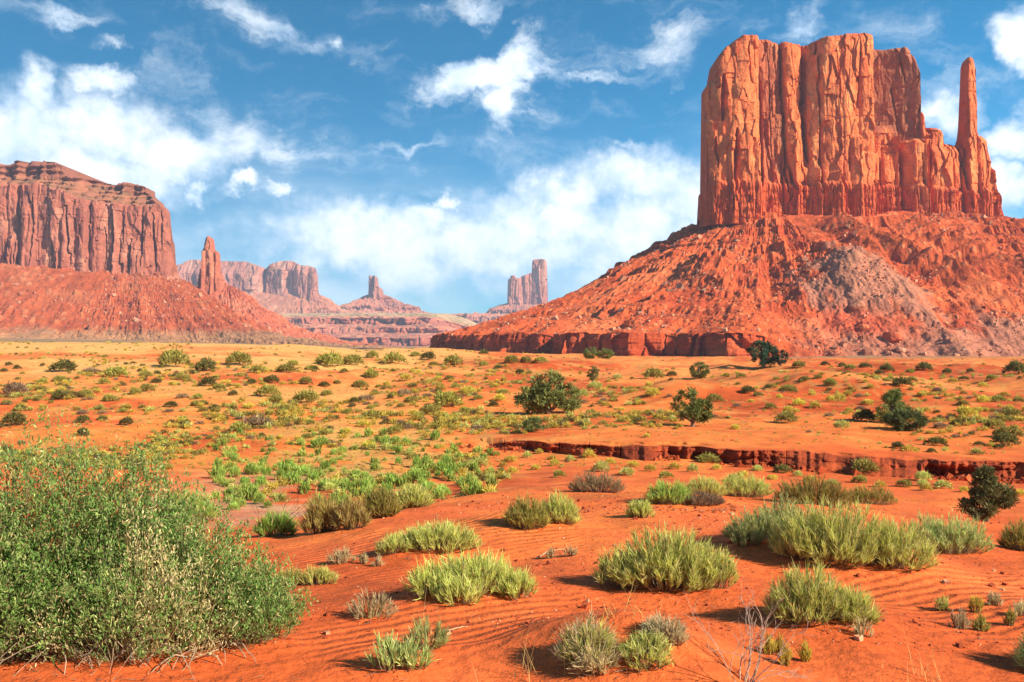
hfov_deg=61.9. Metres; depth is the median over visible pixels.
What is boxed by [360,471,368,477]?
leafy weed
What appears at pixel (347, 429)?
rabbitbrush
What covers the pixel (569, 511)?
broom shrub
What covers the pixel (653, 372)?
scrub bush
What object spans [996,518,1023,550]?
sage shrub
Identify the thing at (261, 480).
leafy weed
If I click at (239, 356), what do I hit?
scrub bush
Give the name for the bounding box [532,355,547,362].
scrub bush
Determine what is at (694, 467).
rabbitbrush
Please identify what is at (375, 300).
sandstone butte
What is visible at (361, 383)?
scrub bush
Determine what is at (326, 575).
grass row
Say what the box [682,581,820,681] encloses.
bare twigs
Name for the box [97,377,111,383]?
scrub bush
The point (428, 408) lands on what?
scrub bush
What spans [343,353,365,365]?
scrub bush
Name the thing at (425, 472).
leafy weed
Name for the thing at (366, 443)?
rabbitbrush
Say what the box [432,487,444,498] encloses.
leafy weed
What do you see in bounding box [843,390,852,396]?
rabbitbrush
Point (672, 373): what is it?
scrub bush
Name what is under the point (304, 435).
scrub bush
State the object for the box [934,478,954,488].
rabbitbrush
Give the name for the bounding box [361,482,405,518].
olive shrub
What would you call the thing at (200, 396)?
scrub bush
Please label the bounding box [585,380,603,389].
rabbitbrush
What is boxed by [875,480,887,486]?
rabbitbrush
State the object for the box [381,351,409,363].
scrub bush
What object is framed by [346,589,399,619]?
weedy shrub
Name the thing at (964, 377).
scrub bush
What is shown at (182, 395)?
dead brush
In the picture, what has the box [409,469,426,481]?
leafy weed
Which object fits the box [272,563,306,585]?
grass row
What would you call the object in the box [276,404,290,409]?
scrub bush
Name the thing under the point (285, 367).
scrub bush
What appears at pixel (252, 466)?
leafy weed
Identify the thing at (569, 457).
rabbitbrush
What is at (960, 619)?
grass tuft
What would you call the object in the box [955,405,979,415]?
rabbitbrush
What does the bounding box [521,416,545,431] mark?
juniper bush
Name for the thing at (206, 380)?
scrub bush
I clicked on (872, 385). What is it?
rabbitbrush
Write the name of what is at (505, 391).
scrub bush
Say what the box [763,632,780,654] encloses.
grass tuft
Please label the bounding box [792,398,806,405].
rabbitbrush
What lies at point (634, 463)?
rabbitbrush
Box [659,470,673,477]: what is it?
scrub bush
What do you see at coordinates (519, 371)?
scrub bush
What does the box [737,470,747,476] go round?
rabbitbrush
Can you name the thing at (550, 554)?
grass tuft
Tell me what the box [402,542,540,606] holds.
broom shrub
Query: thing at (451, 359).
scrub bush
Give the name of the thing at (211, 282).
rock spire
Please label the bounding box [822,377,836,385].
scrub bush
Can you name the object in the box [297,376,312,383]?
scrub bush
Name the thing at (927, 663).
dry grass
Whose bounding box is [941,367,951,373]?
scrub bush
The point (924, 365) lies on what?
scrub bush
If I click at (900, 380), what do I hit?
scrub bush
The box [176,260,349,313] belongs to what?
sandstone mesa
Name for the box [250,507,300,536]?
shrub
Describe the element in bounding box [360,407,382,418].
scrub bush
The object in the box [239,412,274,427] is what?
dead brush
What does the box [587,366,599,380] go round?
juniper tree
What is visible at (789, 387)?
scrub bush
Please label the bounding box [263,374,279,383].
scrub bush
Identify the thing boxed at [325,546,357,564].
weedy shrub
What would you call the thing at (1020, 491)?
rabbitbrush
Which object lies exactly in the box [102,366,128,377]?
scrub bush
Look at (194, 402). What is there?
scrub bush
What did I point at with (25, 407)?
scrub bush
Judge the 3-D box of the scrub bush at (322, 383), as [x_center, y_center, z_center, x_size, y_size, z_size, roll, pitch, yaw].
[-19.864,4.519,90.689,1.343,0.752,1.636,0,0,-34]
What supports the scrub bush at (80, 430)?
on the ground at (470, 652)
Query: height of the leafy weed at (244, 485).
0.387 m
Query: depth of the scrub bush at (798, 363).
142.31 m
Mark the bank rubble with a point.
(820, 470)
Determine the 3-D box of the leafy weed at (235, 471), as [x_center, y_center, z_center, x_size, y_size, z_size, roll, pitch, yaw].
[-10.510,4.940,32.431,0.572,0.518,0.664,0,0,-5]
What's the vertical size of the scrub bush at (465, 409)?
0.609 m
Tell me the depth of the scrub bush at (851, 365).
129.54 m
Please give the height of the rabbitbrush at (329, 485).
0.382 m
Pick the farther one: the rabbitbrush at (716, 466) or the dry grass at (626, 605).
the rabbitbrush at (716, 466)
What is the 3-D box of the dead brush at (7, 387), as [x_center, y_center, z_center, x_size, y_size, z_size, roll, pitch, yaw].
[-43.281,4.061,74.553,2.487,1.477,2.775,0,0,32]
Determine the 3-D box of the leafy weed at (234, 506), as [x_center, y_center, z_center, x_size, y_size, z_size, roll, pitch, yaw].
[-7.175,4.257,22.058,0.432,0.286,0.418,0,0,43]
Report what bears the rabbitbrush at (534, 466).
on the ground at (470, 652)
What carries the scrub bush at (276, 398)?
on the ground at (470, 652)
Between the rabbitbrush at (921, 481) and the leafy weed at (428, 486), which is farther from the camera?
the rabbitbrush at (921, 481)
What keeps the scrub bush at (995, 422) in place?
on the ground at (470, 652)
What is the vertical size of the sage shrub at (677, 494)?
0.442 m
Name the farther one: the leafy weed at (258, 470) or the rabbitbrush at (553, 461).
the rabbitbrush at (553, 461)
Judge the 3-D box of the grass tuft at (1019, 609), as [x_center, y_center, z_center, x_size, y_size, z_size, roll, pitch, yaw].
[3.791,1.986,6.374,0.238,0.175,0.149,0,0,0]
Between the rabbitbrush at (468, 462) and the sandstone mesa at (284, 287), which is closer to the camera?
the rabbitbrush at (468, 462)
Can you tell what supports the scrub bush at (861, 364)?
on the ground at (470, 652)
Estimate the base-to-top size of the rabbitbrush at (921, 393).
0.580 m
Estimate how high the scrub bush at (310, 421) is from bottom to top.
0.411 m
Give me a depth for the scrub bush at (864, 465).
34.69 m
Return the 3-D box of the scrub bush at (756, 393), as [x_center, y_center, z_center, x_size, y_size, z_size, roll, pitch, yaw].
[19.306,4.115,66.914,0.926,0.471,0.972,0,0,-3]
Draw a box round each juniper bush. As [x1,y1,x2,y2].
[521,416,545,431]
[582,347,598,358]
[597,348,614,358]
[880,407,930,430]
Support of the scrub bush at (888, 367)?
on the ground at (470, 652)
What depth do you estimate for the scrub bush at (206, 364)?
99.62 m
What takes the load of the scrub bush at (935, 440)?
on the ground at (470, 652)
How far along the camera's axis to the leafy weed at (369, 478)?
29.50 m
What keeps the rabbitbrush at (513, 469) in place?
on the ground at (470, 652)
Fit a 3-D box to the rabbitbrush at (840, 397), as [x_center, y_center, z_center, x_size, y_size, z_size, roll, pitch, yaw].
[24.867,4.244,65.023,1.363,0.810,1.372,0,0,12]
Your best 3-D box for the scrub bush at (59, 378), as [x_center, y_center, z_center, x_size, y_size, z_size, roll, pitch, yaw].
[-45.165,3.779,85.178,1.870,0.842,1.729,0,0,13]
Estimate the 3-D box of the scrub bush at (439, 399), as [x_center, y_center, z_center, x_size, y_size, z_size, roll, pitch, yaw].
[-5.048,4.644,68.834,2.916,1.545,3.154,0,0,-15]
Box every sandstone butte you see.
[339,274,475,320]
[429,33,1023,356]
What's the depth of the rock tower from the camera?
5180.38 m
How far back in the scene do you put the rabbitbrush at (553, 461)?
37.11 m
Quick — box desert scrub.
[0,341,1023,504]
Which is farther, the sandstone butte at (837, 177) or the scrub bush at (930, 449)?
the sandstone butte at (837, 177)
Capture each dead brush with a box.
[0,380,29,394]
[75,408,88,414]
[81,366,100,373]
[175,393,189,397]
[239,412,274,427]
[245,434,255,439]
[358,394,374,399]
[396,387,412,395]
[931,421,948,428]
[932,387,942,391]
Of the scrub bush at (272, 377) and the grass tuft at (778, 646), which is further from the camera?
the scrub bush at (272, 377)
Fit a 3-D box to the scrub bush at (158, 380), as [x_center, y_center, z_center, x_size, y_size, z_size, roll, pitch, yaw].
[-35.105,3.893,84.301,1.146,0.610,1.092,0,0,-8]
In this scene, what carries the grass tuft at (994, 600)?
on the ground at (470, 652)
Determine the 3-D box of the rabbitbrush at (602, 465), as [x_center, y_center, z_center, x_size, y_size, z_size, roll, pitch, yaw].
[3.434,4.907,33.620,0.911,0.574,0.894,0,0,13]
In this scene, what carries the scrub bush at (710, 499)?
on the ground at (470, 652)
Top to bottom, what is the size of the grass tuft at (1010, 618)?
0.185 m
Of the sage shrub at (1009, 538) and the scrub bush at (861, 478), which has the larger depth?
the scrub bush at (861, 478)
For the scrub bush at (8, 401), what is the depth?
65.24 m
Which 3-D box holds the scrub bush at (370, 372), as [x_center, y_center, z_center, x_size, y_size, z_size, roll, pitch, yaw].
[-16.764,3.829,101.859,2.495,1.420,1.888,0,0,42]
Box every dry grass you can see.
[395,586,473,627]
[467,625,565,681]
[604,577,661,618]
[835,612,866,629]
[882,619,946,681]
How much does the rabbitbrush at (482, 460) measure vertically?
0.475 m
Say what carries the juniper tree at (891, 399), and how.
on the ground at (470, 652)
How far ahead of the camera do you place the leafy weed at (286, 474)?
29.91 m
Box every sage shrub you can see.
[161,488,222,521]
[642,478,693,504]
[684,474,730,496]
[720,492,802,547]
[771,471,853,508]
[845,483,897,504]
[908,507,995,554]
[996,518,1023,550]
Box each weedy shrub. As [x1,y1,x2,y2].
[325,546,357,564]
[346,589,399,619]
[361,629,438,671]
[400,614,453,648]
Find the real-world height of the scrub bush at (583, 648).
0.350 m
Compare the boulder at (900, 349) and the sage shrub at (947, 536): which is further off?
the boulder at (900, 349)
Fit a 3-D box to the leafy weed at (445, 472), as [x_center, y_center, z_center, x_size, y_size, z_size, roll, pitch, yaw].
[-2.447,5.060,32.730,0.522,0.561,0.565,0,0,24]
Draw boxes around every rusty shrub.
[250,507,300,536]
[295,487,340,534]
[331,489,373,529]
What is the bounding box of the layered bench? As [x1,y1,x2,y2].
[278,313,476,345]
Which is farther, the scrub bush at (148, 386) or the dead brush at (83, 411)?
the scrub bush at (148, 386)
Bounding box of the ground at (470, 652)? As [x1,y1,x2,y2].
[0,338,1023,681]
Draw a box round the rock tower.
[451,259,547,323]
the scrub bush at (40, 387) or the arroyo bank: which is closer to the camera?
the arroyo bank
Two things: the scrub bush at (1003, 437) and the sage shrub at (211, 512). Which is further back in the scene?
the scrub bush at (1003, 437)
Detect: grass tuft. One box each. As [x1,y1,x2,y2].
[357,549,368,563]
[371,553,383,566]
[545,546,557,558]
[562,545,578,555]
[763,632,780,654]
[775,632,789,652]
[776,642,795,665]
[795,640,813,661]
[851,614,874,637]
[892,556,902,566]
[932,594,951,610]
[946,605,974,629]
[967,595,984,612]
[970,610,990,631]
[986,589,1005,605]
[1001,606,1015,625]
[1006,597,1023,616]
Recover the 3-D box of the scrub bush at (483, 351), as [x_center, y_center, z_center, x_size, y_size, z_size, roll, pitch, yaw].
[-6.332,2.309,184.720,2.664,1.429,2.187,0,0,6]
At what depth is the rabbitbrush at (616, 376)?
106.76 m
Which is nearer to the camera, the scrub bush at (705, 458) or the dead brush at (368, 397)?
the scrub bush at (705, 458)
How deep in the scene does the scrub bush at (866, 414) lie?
50.20 m
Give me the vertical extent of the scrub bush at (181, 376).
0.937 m
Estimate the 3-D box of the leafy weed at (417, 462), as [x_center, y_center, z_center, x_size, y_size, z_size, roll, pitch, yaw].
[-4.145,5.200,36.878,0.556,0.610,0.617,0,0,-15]
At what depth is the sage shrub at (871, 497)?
21.50 m
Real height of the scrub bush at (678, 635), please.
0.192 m
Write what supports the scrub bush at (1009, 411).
on the ground at (470, 652)
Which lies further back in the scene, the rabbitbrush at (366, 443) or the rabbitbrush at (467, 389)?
the rabbitbrush at (467, 389)
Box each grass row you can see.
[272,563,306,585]
[298,562,339,585]
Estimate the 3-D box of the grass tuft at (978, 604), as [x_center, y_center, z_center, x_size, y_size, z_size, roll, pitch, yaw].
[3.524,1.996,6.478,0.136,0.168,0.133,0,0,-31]
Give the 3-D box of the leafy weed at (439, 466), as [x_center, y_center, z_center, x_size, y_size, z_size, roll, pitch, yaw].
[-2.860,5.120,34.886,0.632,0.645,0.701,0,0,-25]
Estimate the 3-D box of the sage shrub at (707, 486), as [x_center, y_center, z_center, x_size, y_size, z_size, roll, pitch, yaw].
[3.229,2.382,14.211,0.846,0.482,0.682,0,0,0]
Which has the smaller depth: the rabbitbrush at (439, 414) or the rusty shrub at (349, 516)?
the rusty shrub at (349, 516)
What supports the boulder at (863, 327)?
on the sandstone butte at (837, 177)
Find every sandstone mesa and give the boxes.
[0,160,408,348]
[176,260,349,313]
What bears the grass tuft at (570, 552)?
on the ground at (470, 652)
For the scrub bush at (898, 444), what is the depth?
38.54 m
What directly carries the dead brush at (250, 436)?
on the ground at (470, 652)
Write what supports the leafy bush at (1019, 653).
on the ground at (470, 652)
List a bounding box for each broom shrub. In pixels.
[374,514,486,554]
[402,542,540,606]
[501,490,552,530]
[538,488,582,524]
[586,517,742,592]
[623,497,655,517]
[721,470,774,497]
[759,557,886,630]
[765,492,942,570]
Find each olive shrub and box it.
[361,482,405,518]
[392,481,435,508]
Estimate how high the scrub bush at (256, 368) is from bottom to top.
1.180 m
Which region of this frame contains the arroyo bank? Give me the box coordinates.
[449,437,1023,481]
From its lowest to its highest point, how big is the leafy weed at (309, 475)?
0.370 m
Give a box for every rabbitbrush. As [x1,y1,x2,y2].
[210,412,221,417]
[320,481,334,490]
[342,427,352,433]
[356,419,372,426]
[360,440,377,449]
[380,442,391,449]
[399,372,414,380]
[433,409,447,417]
[435,384,446,389]
[455,466,465,472]
[459,385,478,394]
[462,459,473,466]
[471,456,488,465]
[485,471,495,479]
[491,393,507,401]
[503,454,517,461]
[507,466,517,472]
[522,450,531,457]
[530,463,540,469]
[534,448,543,453]
[550,458,560,466]
[565,454,574,460]
[576,388,589,397]
[582,447,595,457]
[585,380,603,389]
[589,459,610,471]
[606,457,615,463]
[612,374,622,378]
[617,466,634,475]
[626,460,639,466]
[643,463,656,471]
[644,387,660,396]
[668,461,679,469]
[686,463,698,472]
[711,463,722,469]
[730,424,739,429]
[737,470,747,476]
[750,464,763,470]
[765,474,778,479]
[782,404,795,411]
[791,470,802,476]
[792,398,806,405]
[808,400,822,407]
[825,477,838,485]
[826,395,835,400]
[831,392,847,401]
[832,420,850,427]
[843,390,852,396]
[843,406,853,412]
[860,399,874,404]
[866,383,875,388]
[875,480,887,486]
[913,471,934,480]
[916,391,926,395]
[917,478,933,486]
[919,482,933,490]
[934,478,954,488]
[947,377,957,382]
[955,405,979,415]
[958,486,969,491]
[975,394,991,402]
[976,382,988,386]
[1016,488,1023,495]
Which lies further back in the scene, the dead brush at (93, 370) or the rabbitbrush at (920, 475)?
the dead brush at (93, 370)
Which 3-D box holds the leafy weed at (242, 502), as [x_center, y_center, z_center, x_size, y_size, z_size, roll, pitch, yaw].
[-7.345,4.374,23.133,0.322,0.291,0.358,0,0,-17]
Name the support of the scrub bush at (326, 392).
on the ground at (470, 652)
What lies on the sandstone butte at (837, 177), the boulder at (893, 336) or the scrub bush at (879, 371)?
the boulder at (893, 336)
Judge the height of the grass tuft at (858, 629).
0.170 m
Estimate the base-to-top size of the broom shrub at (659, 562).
0.606 m
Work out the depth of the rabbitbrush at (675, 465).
35.09 m
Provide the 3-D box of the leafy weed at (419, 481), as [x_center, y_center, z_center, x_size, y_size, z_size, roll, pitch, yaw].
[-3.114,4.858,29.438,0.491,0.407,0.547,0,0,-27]
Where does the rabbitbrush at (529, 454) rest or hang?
on the ground at (470, 652)
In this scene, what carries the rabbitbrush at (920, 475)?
on the ground at (470, 652)
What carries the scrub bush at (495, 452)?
on the ground at (470, 652)
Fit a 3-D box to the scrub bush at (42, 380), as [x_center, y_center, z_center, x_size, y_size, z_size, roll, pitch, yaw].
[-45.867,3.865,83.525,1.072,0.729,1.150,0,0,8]
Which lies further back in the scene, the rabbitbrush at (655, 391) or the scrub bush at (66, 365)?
the scrub bush at (66, 365)
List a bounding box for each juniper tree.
[513,368,584,414]
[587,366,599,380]
[668,385,714,426]
[689,362,710,378]
[745,339,780,367]
[770,349,788,365]
[875,387,911,418]
[952,463,1019,521]
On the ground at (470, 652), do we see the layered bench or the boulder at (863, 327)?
the layered bench
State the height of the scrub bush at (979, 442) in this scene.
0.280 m
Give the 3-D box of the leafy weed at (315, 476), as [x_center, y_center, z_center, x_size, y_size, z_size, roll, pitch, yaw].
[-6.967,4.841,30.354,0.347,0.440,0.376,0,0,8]
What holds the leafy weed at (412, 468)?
on the ground at (470, 652)
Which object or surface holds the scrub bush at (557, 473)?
on the ground at (470, 652)
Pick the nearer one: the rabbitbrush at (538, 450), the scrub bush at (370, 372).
the rabbitbrush at (538, 450)
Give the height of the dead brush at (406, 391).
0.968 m
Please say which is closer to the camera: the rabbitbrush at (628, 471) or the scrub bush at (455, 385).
the rabbitbrush at (628, 471)
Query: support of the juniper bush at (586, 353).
on the ground at (470, 652)
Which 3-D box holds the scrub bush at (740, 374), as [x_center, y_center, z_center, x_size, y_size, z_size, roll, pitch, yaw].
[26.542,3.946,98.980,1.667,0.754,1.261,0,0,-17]
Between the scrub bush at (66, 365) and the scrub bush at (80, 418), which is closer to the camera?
the scrub bush at (80, 418)
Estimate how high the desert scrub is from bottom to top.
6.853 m
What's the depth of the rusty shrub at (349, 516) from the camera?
10.99 m
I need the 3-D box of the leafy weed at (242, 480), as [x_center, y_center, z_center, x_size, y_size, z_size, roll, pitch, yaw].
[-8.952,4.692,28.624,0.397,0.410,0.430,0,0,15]
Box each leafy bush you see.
[0,406,320,681]
[1004,630,1023,666]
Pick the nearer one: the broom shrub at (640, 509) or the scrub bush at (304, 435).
the broom shrub at (640, 509)
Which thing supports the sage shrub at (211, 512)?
on the ground at (470, 652)
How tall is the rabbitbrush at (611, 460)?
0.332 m
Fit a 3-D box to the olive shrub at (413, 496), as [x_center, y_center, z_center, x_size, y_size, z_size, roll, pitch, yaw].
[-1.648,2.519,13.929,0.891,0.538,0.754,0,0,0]
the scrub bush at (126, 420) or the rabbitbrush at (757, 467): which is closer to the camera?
the rabbitbrush at (757, 467)
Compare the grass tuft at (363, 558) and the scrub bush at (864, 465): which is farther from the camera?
the scrub bush at (864, 465)
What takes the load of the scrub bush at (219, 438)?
on the ground at (470, 652)
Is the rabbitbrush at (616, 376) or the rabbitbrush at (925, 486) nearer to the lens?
the rabbitbrush at (925, 486)
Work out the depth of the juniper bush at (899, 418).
45.25 m
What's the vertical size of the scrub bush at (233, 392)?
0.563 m
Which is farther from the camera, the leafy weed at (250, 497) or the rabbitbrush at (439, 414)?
the rabbitbrush at (439, 414)
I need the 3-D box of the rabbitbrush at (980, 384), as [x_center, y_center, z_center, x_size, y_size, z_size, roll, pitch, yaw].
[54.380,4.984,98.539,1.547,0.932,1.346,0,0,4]
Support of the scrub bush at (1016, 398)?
on the ground at (470, 652)
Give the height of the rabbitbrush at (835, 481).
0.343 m
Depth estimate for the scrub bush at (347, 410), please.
61.05 m
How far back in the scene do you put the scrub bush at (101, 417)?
53.80 m
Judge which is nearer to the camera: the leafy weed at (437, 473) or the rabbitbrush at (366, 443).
the leafy weed at (437, 473)
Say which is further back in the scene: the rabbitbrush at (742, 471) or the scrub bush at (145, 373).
the scrub bush at (145, 373)
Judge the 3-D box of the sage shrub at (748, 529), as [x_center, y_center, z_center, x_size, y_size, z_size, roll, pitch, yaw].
[2.524,1.754,8.549,1.058,0.523,0.590,0,0,-28]
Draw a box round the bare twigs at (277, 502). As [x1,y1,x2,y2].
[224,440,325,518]
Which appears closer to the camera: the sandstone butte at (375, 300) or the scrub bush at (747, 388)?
the scrub bush at (747, 388)
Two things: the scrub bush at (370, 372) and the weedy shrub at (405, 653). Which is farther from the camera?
the scrub bush at (370, 372)
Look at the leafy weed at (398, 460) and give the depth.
37.38 m
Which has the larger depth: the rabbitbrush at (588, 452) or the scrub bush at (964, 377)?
the scrub bush at (964, 377)
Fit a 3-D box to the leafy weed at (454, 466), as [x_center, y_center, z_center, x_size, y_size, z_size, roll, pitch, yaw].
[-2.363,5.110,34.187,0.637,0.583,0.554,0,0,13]
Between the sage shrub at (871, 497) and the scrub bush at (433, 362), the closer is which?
the sage shrub at (871, 497)
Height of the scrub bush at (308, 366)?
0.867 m
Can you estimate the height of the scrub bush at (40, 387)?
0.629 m
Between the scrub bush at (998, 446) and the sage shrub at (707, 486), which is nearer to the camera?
the sage shrub at (707, 486)
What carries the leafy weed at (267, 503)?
on the ground at (470, 652)
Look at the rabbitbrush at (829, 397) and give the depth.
63.65 m
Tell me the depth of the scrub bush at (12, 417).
50.83 m
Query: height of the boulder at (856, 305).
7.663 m
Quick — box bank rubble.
[453,443,1023,483]
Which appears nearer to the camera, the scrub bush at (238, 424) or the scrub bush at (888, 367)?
the scrub bush at (238, 424)
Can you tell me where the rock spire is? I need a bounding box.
[196,236,378,344]
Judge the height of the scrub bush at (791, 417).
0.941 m
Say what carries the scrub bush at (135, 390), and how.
on the ground at (470, 652)
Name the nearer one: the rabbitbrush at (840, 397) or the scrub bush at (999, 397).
the scrub bush at (999, 397)
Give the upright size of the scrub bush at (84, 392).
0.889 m
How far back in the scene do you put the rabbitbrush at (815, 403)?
60.09 m
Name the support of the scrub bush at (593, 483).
on the ground at (470, 652)
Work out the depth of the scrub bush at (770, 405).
59.09 m
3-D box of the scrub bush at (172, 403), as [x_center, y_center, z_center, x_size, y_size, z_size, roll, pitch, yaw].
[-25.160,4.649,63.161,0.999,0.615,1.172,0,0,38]
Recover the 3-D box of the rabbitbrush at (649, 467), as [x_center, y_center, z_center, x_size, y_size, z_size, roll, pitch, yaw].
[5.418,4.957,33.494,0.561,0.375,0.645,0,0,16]
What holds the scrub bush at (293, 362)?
on the ground at (470, 652)
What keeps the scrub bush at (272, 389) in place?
on the ground at (470, 652)
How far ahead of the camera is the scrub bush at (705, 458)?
37.86 m
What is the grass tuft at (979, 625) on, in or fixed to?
on the ground at (470, 652)
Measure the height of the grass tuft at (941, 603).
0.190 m
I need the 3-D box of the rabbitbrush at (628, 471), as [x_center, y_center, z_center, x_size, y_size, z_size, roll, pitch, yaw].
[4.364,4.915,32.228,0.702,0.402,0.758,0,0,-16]
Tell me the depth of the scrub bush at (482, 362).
143.54 m
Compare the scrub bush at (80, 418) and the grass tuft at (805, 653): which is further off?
the scrub bush at (80, 418)
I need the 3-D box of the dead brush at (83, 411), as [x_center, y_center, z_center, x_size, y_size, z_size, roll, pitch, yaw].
[-29.400,4.814,58.292,1.129,0.544,0.843,0,0,33]
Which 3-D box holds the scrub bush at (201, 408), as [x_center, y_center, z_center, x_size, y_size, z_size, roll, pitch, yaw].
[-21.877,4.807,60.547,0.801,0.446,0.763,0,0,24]
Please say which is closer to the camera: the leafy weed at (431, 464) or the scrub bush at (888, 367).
the leafy weed at (431, 464)
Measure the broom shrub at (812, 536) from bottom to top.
0.696 m
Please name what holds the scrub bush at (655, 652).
on the ground at (470, 652)
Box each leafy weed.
[225,501,240,510]
[227,464,241,476]
[237,481,250,491]
[237,497,246,507]
[238,476,249,485]
[242,487,251,500]
[243,461,257,474]
[252,491,264,503]
[253,464,261,474]
[253,475,269,486]
[261,465,273,475]
[263,500,272,507]
[282,472,294,484]
[295,464,312,475]
[304,473,315,480]
[311,471,320,480]
[328,492,340,502]
[339,478,352,491]
[347,468,361,477]
[359,478,368,489]
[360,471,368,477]
[364,473,374,482]
[378,480,393,492]
[394,455,401,464]
[407,466,420,473]
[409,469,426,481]
[410,456,422,466]
[417,476,427,485]
[420,455,430,464]
[421,458,435,468]
[421,481,433,492]
[422,469,431,479]
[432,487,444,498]
[433,459,445,473]
[433,470,443,477]
[438,485,452,494]
[440,454,452,465]
[442,466,456,479]
[446,463,460,473]
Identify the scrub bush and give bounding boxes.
[0,399,12,404]
[0,410,28,427]
[13,404,26,410]
[33,385,46,389]
[35,378,48,383]
[44,357,79,371]
[51,375,66,381]
[51,389,73,399]
[73,413,92,422]
[76,388,93,397]
[76,427,89,433]
[96,415,108,419]
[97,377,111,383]
[100,394,119,400]
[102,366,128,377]
[116,408,127,412]
[119,416,133,424]
[129,387,142,394]
[139,383,156,390]
[140,371,152,375]
[148,435,170,443]
[150,378,161,382]
[155,347,193,367]
[162,401,178,406]
[172,373,189,379]
[189,400,201,405]
[190,393,203,398]
[193,357,216,369]
[195,376,217,386]
[197,406,208,411]
[213,383,226,388]
[216,436,230,442]
[222,350,251,365]
[228,390,237,394]
[228,421,252,431]
[246,378,257,382]
[249,365,264,372]
[251,383,281,395]
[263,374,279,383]
[266,393,282,402]
[276,362,297,372]
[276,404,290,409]
[287,359,298,364]
[291,388,321,402]
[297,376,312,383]
[301,433,313,437]
[304,364,314,368]
[306,419,314,423]
[313,349,344,366]
[318,380,330,386]
[318,429,328,434]
[320,389,333,395]
[342,407,353,413]
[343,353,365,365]
[349,396,359,402]
[351,379,369,386]
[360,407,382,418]
[363,369,378,378]
[365,350,378,357]
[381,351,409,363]
[387,425,401,434]
[404,396,418,401]
[410,350,420,356]
[418,403,440,413]
[419,350,435,359]
[427,361,438,365]
[432,390,467,406]
[441,353,464,364]
[444,375,454,379]
[446,455,456,464]
[451,382,459,387]
[459,406,470,411]
[473,394,483,399]
[478,349,488,353]
[478,359,488,365]
[488,400,498,405]
[488,450,500,455]
[497,388,510,394]
[504,354,519,362]
[515,369,523,374]
[519,356,531,362]
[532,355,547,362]
[547,602,624,675]
[553,470,567,477]
[567,466,626,492]
[615,625,678,675]
[637,610,695,647]
[643,366,664,378]
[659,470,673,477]
[666,371,676,375]
[683,487,728,505]
[697,452,721,463]
[705,393,724,401]
[736,373,745,377]
[740,385,756,392]
[754,391,763,395]
[763,402,777,408]
[772,409,798,422]
[772,463,793,473]
[778,383,798,392]
[791,360,805,367]
[798,376,810,379]
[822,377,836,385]
[844,363,855,368]
[849,407,877,421]
[851,457,881,473]
[851,474,867,482]
[859,362,872,367]
[874,369,885,373]
[878,363,894,371]
[890,441,904,447]
[892,376,914,386]
[893,479,911,487]
[904,368,915,372]
[906,376,917,381]
[914,361,933,370]
[923,436,950,446]
[926,447,938,452]
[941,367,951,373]
[949,418,963,425]
[954,400,970,405]
[958,375,969,379]
[973,441,985,445]
[983,418,1007,428]
[985,373,996,379]
[989,430,1020,446]
[991,423,1023,437]
[991,443,1003,448]
[992,394,1006,401]
[999,408,1023,416]
[1001,359,1023,373]
[1013,396,1023,401]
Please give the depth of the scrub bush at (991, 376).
103.67 m
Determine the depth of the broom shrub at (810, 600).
5.45 m
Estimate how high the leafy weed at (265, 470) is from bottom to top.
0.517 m
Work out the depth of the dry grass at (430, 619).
5.56 m
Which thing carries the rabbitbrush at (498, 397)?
on the ground at (470, 652)
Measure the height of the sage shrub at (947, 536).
0.582 m
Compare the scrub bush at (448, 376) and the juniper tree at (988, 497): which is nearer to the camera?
the juniper tree at (988, 497)
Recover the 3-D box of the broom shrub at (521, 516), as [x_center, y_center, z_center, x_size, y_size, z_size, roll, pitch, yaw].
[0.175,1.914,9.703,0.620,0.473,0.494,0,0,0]
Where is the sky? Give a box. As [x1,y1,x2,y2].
[0,0,1023,313]
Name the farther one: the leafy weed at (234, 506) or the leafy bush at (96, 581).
the leafy weed at (234, 506)
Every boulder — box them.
[848,300,865,310]
[859,324,869,330]
[882,332,902,341]
[895,346,905,352]
[932,307,942,312]
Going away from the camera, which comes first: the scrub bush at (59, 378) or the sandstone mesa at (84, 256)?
the scrub bush at (59, 378)
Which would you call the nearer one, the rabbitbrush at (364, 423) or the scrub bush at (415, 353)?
the rabbitbrush at (364, 423)
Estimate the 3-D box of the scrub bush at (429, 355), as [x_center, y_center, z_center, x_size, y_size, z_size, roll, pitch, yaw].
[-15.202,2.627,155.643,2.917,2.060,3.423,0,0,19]
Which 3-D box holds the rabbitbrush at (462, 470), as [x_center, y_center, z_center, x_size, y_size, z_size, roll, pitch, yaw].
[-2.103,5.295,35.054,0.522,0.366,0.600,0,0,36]
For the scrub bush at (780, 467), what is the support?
on the ground at (470, 652)
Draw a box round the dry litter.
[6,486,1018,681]
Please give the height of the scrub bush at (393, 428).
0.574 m
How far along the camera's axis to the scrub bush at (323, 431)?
47.42 m
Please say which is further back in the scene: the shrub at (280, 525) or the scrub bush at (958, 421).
the scrub bush at (958, 421)
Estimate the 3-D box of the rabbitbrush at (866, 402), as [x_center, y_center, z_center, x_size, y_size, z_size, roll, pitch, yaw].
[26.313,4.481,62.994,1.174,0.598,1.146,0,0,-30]

